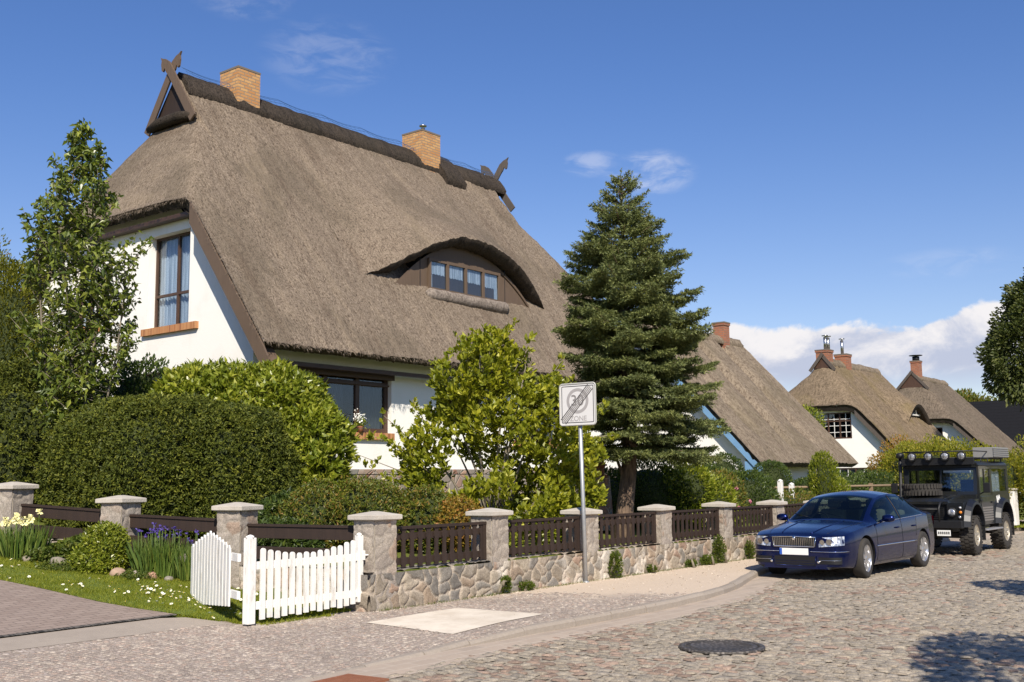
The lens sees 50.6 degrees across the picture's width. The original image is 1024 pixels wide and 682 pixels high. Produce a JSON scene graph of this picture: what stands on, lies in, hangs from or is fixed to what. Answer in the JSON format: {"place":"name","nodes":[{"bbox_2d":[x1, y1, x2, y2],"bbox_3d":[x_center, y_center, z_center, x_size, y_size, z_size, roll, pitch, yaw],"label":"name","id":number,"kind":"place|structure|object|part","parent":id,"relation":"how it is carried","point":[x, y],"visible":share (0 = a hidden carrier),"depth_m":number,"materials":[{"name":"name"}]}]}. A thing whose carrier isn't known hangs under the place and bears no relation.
{"place":"outdoors","nodes":[
{"label":"outdoors","id":0,"kind":"place"},
{"bbox_2d":[0,580,171,634],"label":"driveway","id":1,"kind":"structure","parent":0,"point":[25,608],"depth_m":12.54,"materials":[{"name":"brick"}]},
{"bbox_2d":[0,555,339,621],"bbox_3d":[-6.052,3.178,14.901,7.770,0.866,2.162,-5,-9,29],"label":"lawn","id":2,"kind":"structure","parent":0,"point":[134,602],"depth_m":13.85,"materials":[{"name":"green plant"}]},
{"bbox_2d":[22,555,30,561],"bbox_3d":[-6.921,3.133,15.490,0.198,0.165,0.170,-7,-10,41],"label":"edging stone","id":3,"kind":"object","parent":2,"relation":"on","point":[26,559],"visible":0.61,"depth_m":15.41,"materials":[{"name":"grey stone"}]},
{"bbox_2d":[0,509,55,559],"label":"daffodils","id":4,"kind":"object","parent":2,"relation":"on","point":[15,544],"visible":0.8,"depth_m":15.67,"materials":[{"name":"green plant"}]},
{"bbox_2d":[17,529,88,561],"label":"perennial","id":5,"kind":"object","parent":2,"relation":"on","point":[61,548],"visible":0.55,"depth_m":15.55,"materials":[{"name":"green plant"}]},
{"bbox_2d":[49,557,66,565],"bbox_3d":[-6.439,3.158,15.366,0.257,0.196,0.209,1,-8,-12],"label":"edging stone","id":6,"kind":"object","parent":2,"relation":"on","point":[59,559],"visible":0.41,"depth_m":15.31,"materials":[{"name":"grey stone"}]},
{"bbox_2d":[29,557,160,579],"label":"ground cover","id":7,"kind":"object","parent":2,"relation":"on","point":[131,574],"visible":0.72,"depth_m":14.87,"materials":[{"name":"green plant"}]},
{"bbox_2d":[66,520,131,574],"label":"shrub","id":8,"kind":"object","parent":2,"relation":"on","point":[101,549],"visible":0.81,"depth_m":15.01,"materials":[{"name":"green plant"}]},
{"bbox_2d":[109,567,125,575],"bbox_3d":[-5.443,3.217,14.955,0.197,0.176,0.231,-7,-9,38],"label":"edging stone","id":9,"kind":"object","parent":2,"relation":"on","point":[119,571],"visible":0.61,"depth_m":14.89,"materials":[{"name":"beige stone"}]},
{"bbox_2d":[123,522,194,577],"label":"iris clump","id":10,"kind":"object","parent":2,"relation":"on","point":[149,556],"visible":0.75,"depth_m":15.00,"materials":[{"name":"green plant"}]},
{"bbox_2d":[164,576,172,580],"bbox_3d":[-4.710,3.280,14.870,0.141,0.104,0.143,-5,-9,32],"label":"edging stone","id":11,"kind":"object","parent":2,"relation":"on","point":[168,577],"visible":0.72,"depth_m":14.83,"materials":[{"name":"beige stone"}]},
{"bbox_2d":[167,529,198,579],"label":"iris clump","id":12,"kind":"object","parent":2,"relation":"on","point":[179,566],"visible":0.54,"depth_m":14.87,"materials":[{"name":"green plant"}]},
{"bbox_2d":[190,531,240,606],"bbox_3d":[-3.621,2.791,13.163,0.060,0.945,2.000,4,-9,-30],"label":"gate leaf","id":13,"kind":"object","parent":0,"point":[213,556],"visible":0.9,"depth_m":13.13,"materials":[{"name":"white paint"}]},
{"bbox_2d":[0,520,1022,681],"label":"pavement","id":14,"kind":"structure","parent":0,"point":[643,583],"depth_m":11.89,"materials":[{"name":"grey stone"}]},
{"bbox_2d":[0,617,228,651],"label":"concrete strip","id":15,"kind":"object","parent":14,"relation":"on","point":[83,634],"visible":1,"depth_m":11.60,"materials":[{"name":"beige concrete"}]},
{"bbox_2d":[0,614,175,636],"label":"drain line","id":16,"kind":"object","parent":15,"relation":"on","point":[83,625],"visible":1,"depth_m":11.76,"materials":[{"name":"grey concrete"}]},
{"bbox_2d":[228,606,352,625],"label":"verge grass","id":17,"kind":"structure","parent":14,"relation":"on","point":[310,614],"depth_m":12.96,"materials":[{"name":"green plant"}]},
{"bbox_2d":[0,591,685,681],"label":"pavement setts","id":18,"kind":"structure","parent":14,"relation":"on","point":[336,664],"depth_m":10.97,"materials":[{"name":"stone"}]},
{"bbox_2d":[366,608,540,633],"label":"pavement slab","id":19,"kind":"structure","parent":14,"relation":"on","point":[453,620],"depth_m":12.71,"materials":[{"name":"beige concrete"}]},
{"bbox_2d":[496,574,512,593],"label":"weed","id":20,"kind":"object","parent":14,"relation":"on","point":[506,580],"visible":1,"depth_m":15.56,"materials":[{"name":"green plant"}]},
{"bbox_2d":[518,579,535,590],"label":"weed","id":21,"kind":"object","parent":14,"relation":"on","point":[528,585],"visible":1,"depth_m":15.92,"materials":[{"name":"green plant"}]},
{"bbox_2d":[377,557,750,610],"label":"dry grass","id":22,"kind":"structure","parent":14,"relation":"on","point":[467,597],"depth_m":16.62,"materials":[{"name":"green plant"}]},
{"bbox_2d":[559,382,596,582],"bbox_3d":[1.108,2.308,17.377,0.696,3.278,0.131,-6,-9,34],"label":"traffic sign","id":23,"kind":"object","parent":14,"relation":"on","point":[577,404],"visible":0.99,"depth_m":17.43,"materials":[{"name":"metal"}]},
{"bbox_2d":[607,549,623,578],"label":"weed","id":24,"kind":"object","parent":14,"relation":"on","point":[616,563],"visible":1,"depth_m":17.83,"materials":[{"name":"green plant"}]},
{"bbox_2d":[644,564,657,572],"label":"weed","id":25,"kind":"object","parent":14,"relation":"on","point":[650,568],"visible":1,"depth_m":18.70,"materials":[{"name":"green plant"}]},
{"bbox_2d":[684,558,697,567],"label":"weed","id":26,"kind":"object","parent":14,"relation":"on","point":[693,563],"visible":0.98,"depth_m":19.79,"materials":[{"name":"green plant"}]},
{"bbox_2d":[700,554,717,564],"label":"weed","id":27,"kind":"object","parent":14,"relation":"on","point":[710,559],"visible":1,"depth_m":20.29,"materials":[{"name":"green plant"}]},
{"bbox_2d":[712,534,727,562],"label":"weed","id":28,"kind":"object","parent":14,"relation":"on","point":[719,546],"visible":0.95,"depth_m":20.69,"materials":[{"name":"green plant"}]},
{"bbox_2d":[743,540,755,558],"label":"weed","id":29,"kind":"object","parent":14,"relation":"on","point":[749,549],"visible":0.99,"depth_m":21.69,"materials":[{"name":"green plant"}]},
{"bbox_2d":[986,519,1023,527],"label":"grass","id":30,"kind":"structure","parent":14,"relation":"on","point":[1020,525],"depth_m":32.89,"materials":[{"name":"green plant"}]},
{"bbox_2d":[1008,488,1019,524],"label":"white gate pillar","id":31,"kind":"structure","parent":30,"relation":"on","point":[1014,501],"depth_m":32.79,"materials":[{"name":"paint"}]},
{"bbox_2d":[0,496,1023,637],"bbox_3d":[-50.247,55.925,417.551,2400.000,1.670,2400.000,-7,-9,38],"label":"ground","id":32,"kind":"structure","parent":0,"point":[398,552],"depth_m":17.28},
{"bbox_2d":[0,228,14,287],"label":"shrub","id":33,"kind":"object","parent":32,"relation":"on","point":[1,252],"visible":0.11,"depth_m":25.20,"materials":[{"name":"green plant"}]},
{"bbox_2d":[0,356,63,503],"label":"yew hedge","id":34,"kind":"object","parent":32,"relation":"on","point":[21,430],"visible":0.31,"depth_m":18.54,"materials":[{"name":"green plant"}]},
{"bbox_2d":[0,255,91,406],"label":"conifer","id":35,"kind":"object","parent":32,"relation":"on","point":[12,299],"visible":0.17,"depth_m":22.09,"materials":[{"name":"green plant"}]},
{"bbox_2d":[6,117,154,435],"bbox_3d":[-7.370,-0.364,18.449,2.255,7.086,2.188,-7,-9,38],"label":"tree","id":36,"kind":"object","parent":32,"relation":"on","point":[71,388],"visible":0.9,"depth_m":18.40,"materials":[{"name":"green plant"}]},
{"bbox_2d":[74,351,169,406],"bbox_3d":[-7.232,1.704,20.922,2.833,3.027,1.757,-1,-7,1],"label":"shrub","id":37,"kind":"object","parent":32,"relation":"on","point":[137,382],"visible":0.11,"depth_m":20.72,"materials":[{"name":"green plant"}]},
{"bbox_2d":[33,392,302,538],"bbox_3d":[-5.797,2.372,18.151,3.906,3.094,3.426,-7,-9,38],"label":"yew hedge","id":38,"kind":"object","parent":32,"relation":"on","point":[201,458],"visible":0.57,"depth_m":17.09,"materials":[{"name":"green plant"}]},
{"bbox_2d":[0,482,353,608],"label":"plank fence wall","id":39,"kind":"structure","parent":32,"relation":"on","point":[233,525],"depth_m":15.21,"materials":[{"name":"wood"}]},
{"bbox_2d":[146,355,362,498],"bbox_3d":[-4.868,2.165,19.488,4.359,3.798,2.773,-2,-7,6],"label":"laurel bush","id":40,"kind":"object","parent":32,"relation":"on","point":[320,431],"visible":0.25,"depth_m":19.00,"materials":[{"name":"green plant"}]},
{"bbox_2d":[251,486,334,547],"bbox_3d":[-3.569,2.967,16.995,1.873,1.401,2.767,-2,-8,11],"label":"laurel bush","id":41,"kind":"object","parent":32,"relation":"on","point":[271,503],"visible":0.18,"depth_m":16.25,"materials":[{"name":"green plant"}]},
{"bbox_2d":[20,51,621,494],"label":"thatched house","id":42,"kind":"structure","parent":32,"relation":"on","point":[360,273],"depth_m":29.22,"materials":[{"name":"brown plant"}]},
{"bbox_2d":[67,265,99,331],"bbox_3d":[-11.480,-1.302,29.941,1.790,2.600,0.970,-7,-9,38],"label":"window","id":43,"kind":"structure","parent":42,"relation":"in","point":[84,265],"depth_m":30.05,"materials":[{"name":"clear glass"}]},
{"bbox_2d":[140,231,198,336],"bbox_3d":[-8.355,-1.515,27.490,2.500,2.990,0.970,-7,-9,38],"label":"window","id":44,"kind":"structure","parent":42,"relation":"in","point":[172,252],"depth_m":27.61,"materials":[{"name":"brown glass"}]},
{"bbox_2d":[296,366,394,439],"bbox_3d":[-4.443,1.534,27.172,0.890,2.120,3.940,-7,-9,38],"label":"window","id":45,"kind":"structure","parent":42,"relation":"in","point":[367,392],"depth_m":27.91,"materials":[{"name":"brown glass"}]},
{"bbox_2d":[353,408,369,431],"bbox_3d":[-3.790,1.989,27.182,0.379,0.604,0.453,-3,-8,15],"label":"flower pot","id":46,"kind":"object","parent":42,"relation":"on","point":[359,421],"visible":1,"depth_m":27.12,"materials":[{"name":"white plant"}]},
{"bbox_2d":[513,403,558,447],"bbox_3d":[0.566,2.331,33.487,0.890,2.200,3.140,-7,-9,38],"label":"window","id":47,"kind":"structure","parent":42,"relation":"in","point":[555,408],"depth_m":34.35,"materials":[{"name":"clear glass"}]},
{"bbox_2d":[270,474,459,554],"bbox_3d":[-2.313,2.823,17.251,3.192,1.439,1.607,2,-8,-17],"label":"azalea","id":48,"kind":"object","parent":32,"relation":"on","point":[321,505],"visible":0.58,"depth_m":16.89,"materials":[{"name":"green plant"}]},
{"bbox_2d":[431,493,482,552],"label":"azalea","id":49,"kind":"object","parent":32,"relation":"on","point":[455,511],"visible":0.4,"depth_m":16.95,"materials":[{"name":"orange plant"}]},
{"bbox_2d":[351,317,619,543],"bbox_3d":[-0.317,1.589,18.973,3.354,3.990,3.715,-7,-9,38],"label":"magnolia","id":50,"kind":"object","parent":32,"relation":"on","point":[461,407],"visible":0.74,"depth_m":18.51,"materials":[{"name":"green plant"}]},
{"bbox_2d":[464,507,562,554],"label":"shrub","id":51,"kind":"object","parent":32,"relation":"on","point":[529,535],"visible":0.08,"depth_m":17.90,"materials":[{"name":"green plant"}]},
{"bbox_2d":[347,500,808,611],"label":"garden wall","id":52,"kind":"structure","parent":32,"relation":"on","point":[385,584],"depth_m":16.32,"materials":[{"name":"stone"}]},
{"bbox_2d":[242,532,368,624],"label":"picket gate","id":53,"kind":"structure","parent":52,"relation":"attached to","point":[355,557],"depth_m":12.90,"materials":[{"name":"white paint"}]},
{"bbox_2d":[575,462,612,530],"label":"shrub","id":54,"kind":"object","parent":32,"relation":"on","point":[607,509],"visible":0.18,"depth_m":22.06,"materials":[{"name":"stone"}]},
{"bbox_2d":[550,168,732,537],"bbox_3d":[2.610,0.260,21.607,3.576,7.734,3.628,-7,-9,38],"label":"spruce tree","id":55,"kind":"object","parent":32,"relation":"on","point":[647,372],"visible":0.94,"depth_m":21.06,"materials":[{"name":"green plant"}]},
{"bbox_2d":[604,458,693,528],"bbox_3d":[2.637,3.481,23.904,3.180,2.010,2.169,2,-8,-23],"label":"shrub","id":56,"kind":"object","parent":32,"relation":"on","point":[651,487],"visible":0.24,"depth_m":23.54,"materials":[{"name":"green plant"}]},
{"bbox_2d":[657,459,738,529],"bbox_3d":[4.102,3.459,24.221,1.720,1.874,2.109,-7,-9,38],"label":"shrub","id":57,"kind":"object","parent":32,"relation":"on","point":[704,486],"visible":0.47,"depth_m":23.86,"materials":[{"name":"green plant"}]},
{"bbox_2d":[672,463,780,523],"bbox_3d":[5.080,4.140,27.012,2.425,2.283,3.582,-7,-9,38],"label":"hedge","id":58,"kind":"object","parent":32,"relation":"on","point":[759,491],"visible":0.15,"depth_m":26.91,"materials":[{"name":"green plant"}]},
{"bbox_2d":[707,452,745,479],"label":"round shrub","id":59,"kind":"object","parent":32,"relation":"on","point":[727,463],"visible":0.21,"depth_m":30.91,"materials":[{"name":"green plant"}]},
{"bbox_2d":[705,467,751,526],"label":"rose bush","id":60,"kind":"object","parent":32,"relation":"on","point":[741,488],"visible":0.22,"depth_m":25.06,"materials":[{"name":"green plant"}]},
{"bbox_2d":[633,321,857,482],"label":"thatched house","id":61,"kind":"structure","parent":32,"relation":"on","point":[763,411],"depth_m":45.61,"materials":[{"name":"white paint"}]},
{"bbox_2d":[751,459,792,497],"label":"round shrub","id":62,"kind":"object","parent":32,"relation":"on","point":[775,474],"visible":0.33,"depth_m":34.17,"materials":[{"name":"green plant"}]},
{"bbox_2d":[777,479,783,500],"bbox_3d":[7.198,4.363,28.951,0.154,1.330,0.154,3,-8,-26],"label":"white post","id":63,"kind":"object","parent":32,"relation":"on","point":[780,485],"visible":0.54,"depth_m":28.96,"materials":[{"name":"paint"}]},
{"bbox_2d":[789,483,794,496],"bbox_3d":[7.760,4.537,29.958,0.154,1.230,0.154,3,-8,-26],"label":"white post","id":64,"kind":"object","parent":32,"relation":"on","point":[791,485],"visible":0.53,"depth_m":29.98,"materials":[{"name":"paint"}]},
{"bbox_2d":[771,486,832,518],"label":"shrub","id":65,"kind":"object","parent":32,"relation":"on","point":[789,498],"visible":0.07,"depth_m":29.16,"materials":[{"name":"green plant"}]},
{"bbox_2d":[803,402,825,427],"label":"shrub","id":66,"kind":"object","parent":32,"relation":"on","point":[806,407],"visible":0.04,"depth_m":53.13,"materials":[{"name":"green plant"}]},
{"bbox_2d":[807,449,850,496],"bbox_3d":[9.111,4.316,31.003,1.483,2.418,0.991,5,-10,-39],"label":"thuja","id":67,"kind":"object","parent":32,"relation":"on","point":[820,478],"visible":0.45,"depth_m":30.77,"materials":[{"name":"green plant"}]},
{"bbox_2d":[785,468,909,497],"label":"hedge","id":68,"kind":"object","parent":32,"relation":"on","point":[857,478],"visible":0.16,"depth_m":36.10,"materials":[{"name":"green plant"}]},
{"bbox_2d":[774,483,924,499],"bbox_3d":[10.192,4.773,32.367,10.284,1.020,0.130,5,-9,-38],"label":"rail fence","id":69,"kind":"object","parent":32,"relation":"on","point":[870,485],"visible":0.1,"depth_m":32.80,"materials":[{"name":"brown wood"}]},
{"bbox_2d":[789,335,944,480],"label":"thatched house","id":70,"kind":"structure","parent":32,"relation":"on","point":[866,410],"depth_m":59.52,"materials":[{"name":"white paint"}]},
{"bbox_2d":[811,412,851,438],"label":"window","id":71,"kind":"structure","parent":70,"relation":"in","point":[838,425],"depth_m":58.33,"materials":[{"name":"white glass"}]},
{"bbox_2d":[836,468,871,480],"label":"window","id":72,"kind":"structure","parent":70,"relation":"in","point":[853,470],"depth_m":57.66,"materials":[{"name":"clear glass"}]},
{"bbox_2d":[866,433,920,472],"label":"shrub","id":73,"kind":"object","parent":32,"relation":"on","point":[871,465],"visible":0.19,"depth_m":42.33,"materials":[{"name":"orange plant"}]},
{"bbox_2d":[874,433,1023,519],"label":"hedge","id":74,"kind":"object","parent":32,"relation":"on","point":[1015,474],"visible":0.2,"depth_m":34.18,"materials":[{"name":"green plant"}]},
{"bbox_2d":[896,355,1023,494],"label":"thatched house","id":75,"kind":"structure","parent":32,"relation":"on","point":[950,411],"depth_m":76.24,"materials":[{"name":"white paint"}]},
{"bbox_2d":[936,427,942,434],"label":"window","id":76,"kind":"structure","parent":75,"relation":"in","point":[940,429],"depth_m":74.35,"materials":[{"name":"black glass"}]},
{"bbox_2d":[955,388,1007,401],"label":"tree","id":77,"kind":"object","parent":32,"relation":"on","point":[969,396],"visible":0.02,"depth_m":106.30,"materials":[{"name":"green plant"}]},
{"bbox_2d":[969,400,1023,448],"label":"dark roofed house","id":78,"kind":"structure","parent":32,"relation":"on","point":[1007,420],"depth_m":93.77,"materials":[{"name":"stone"}]},
{"bbox_2d":[973,267,1023,411],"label":"broadleaf tree","id":79,"kind":"object","parent":32,"relation":"on","point":[1003,375],"visible":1,"depth_m":55.20,"materials":[{"name":"green plant"}]},
{"bbox_2d":[0,0,1023,400],"label":"sky","id":80,"kind":"structure","parent":0,"point":[850,170],"materials":[{"name":"blue"}]},
{"bbox_2d":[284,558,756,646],"bbox_3d":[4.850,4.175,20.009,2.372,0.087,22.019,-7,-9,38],"label":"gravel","id":81,"kind":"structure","parent":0,"point":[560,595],"depth_m":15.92,"materials":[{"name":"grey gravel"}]},
{"bbox_2d":[386,532,1023,681],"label":"road","id":82,"kind":"structure","parent":0,"point":[774,663],"depth_m":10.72,"materials":[{"name":"grey stone"}]},
{"bbox_2d":[283,527,1023,681],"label":"kerb","id":83,"kind":"structure","parent":82,"relation":"on","point":[586,619],"depth_m":12.73,"materials":[{"name":"stone"}]},
{"bbox_2d":[302,531,1023,681],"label":"gutter band","id":84,"kind":"object","parent":82,"relation":"on","point":[760,583],"visible":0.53,"depth_m":12.16,"materials":[{"name":"grey stone"}]},
{"bbox_2d":[312,673,388,681],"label":"drain grate","id":85,"kind":"object","parent":84,"relation":"on","point":[348,677],"visible":1,"depth_m":9.37,"materials":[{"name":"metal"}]},
{"bbox_2d":[678,639,765,654],"bbox_3d":[2.128,3.103,10.988,0.880,0.026,0.880,-7,-9,38],"label":"manhole cover","id":86,"kind":"object","parent":82,"relation":"on","point":[721,647],"visible":1,"depth_m":10.90,"materials":[{"name":"metal"}]},
{"bbox_2d":[755,490,934,577],"bbox_3d":[6.285,3.516,20.108,2.225,1.460,4.838,-7,-10,39],"label":"saloon car","id":87,"kind":"object","parent":82,"relation":"on","point":[860,533],"visible":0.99,"depth_m":18.97,"materials":[{"name":"blue paint"}]},
{"bbox_3d":[6.647,3.018,19.467,0.223,0.436,1.040,-7,-10,39],"label":"side window","id":88,"kind":"part","parent":87,"relation":"part of","materials":[{"name":"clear glass"}]},
{"bbox_3d":[7.403,3.103,20.389,0.230,0.401,1.170,-7,-10,39],"label":"side window","id":89,"kind":"part","parent":87,"relation":"part of","materials":[{"name":"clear glass"}]},
{"bbox_2d":[891,447,1014,554],"bbox_3d":[10.047,3.648,24.986,2.200,2.360,3.958,-7,-9,38],"label":"off road car","id":90,"kind":"object","parent":82,"relation":"on","point":[971,510],"visible":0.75,"depth_m":24.46,"materials":[{"name":"black metal"}]},
{"bbox_3d":[11.275,3.720,26.521,1.600,1.260,0.030,-7,-9,38],"label":"rear door","id":91,"kind":"part","parent":90,"relation":"part of","materials":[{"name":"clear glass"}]},
{"bbox_3d":[10.744,3.793,24.429,0.040,0.590,0.900,-7,-9,38],"label":"door","id":92,"kind":"part","parent":90,"relation":"part of","materials":[{"name":"black paint"}]}
]}

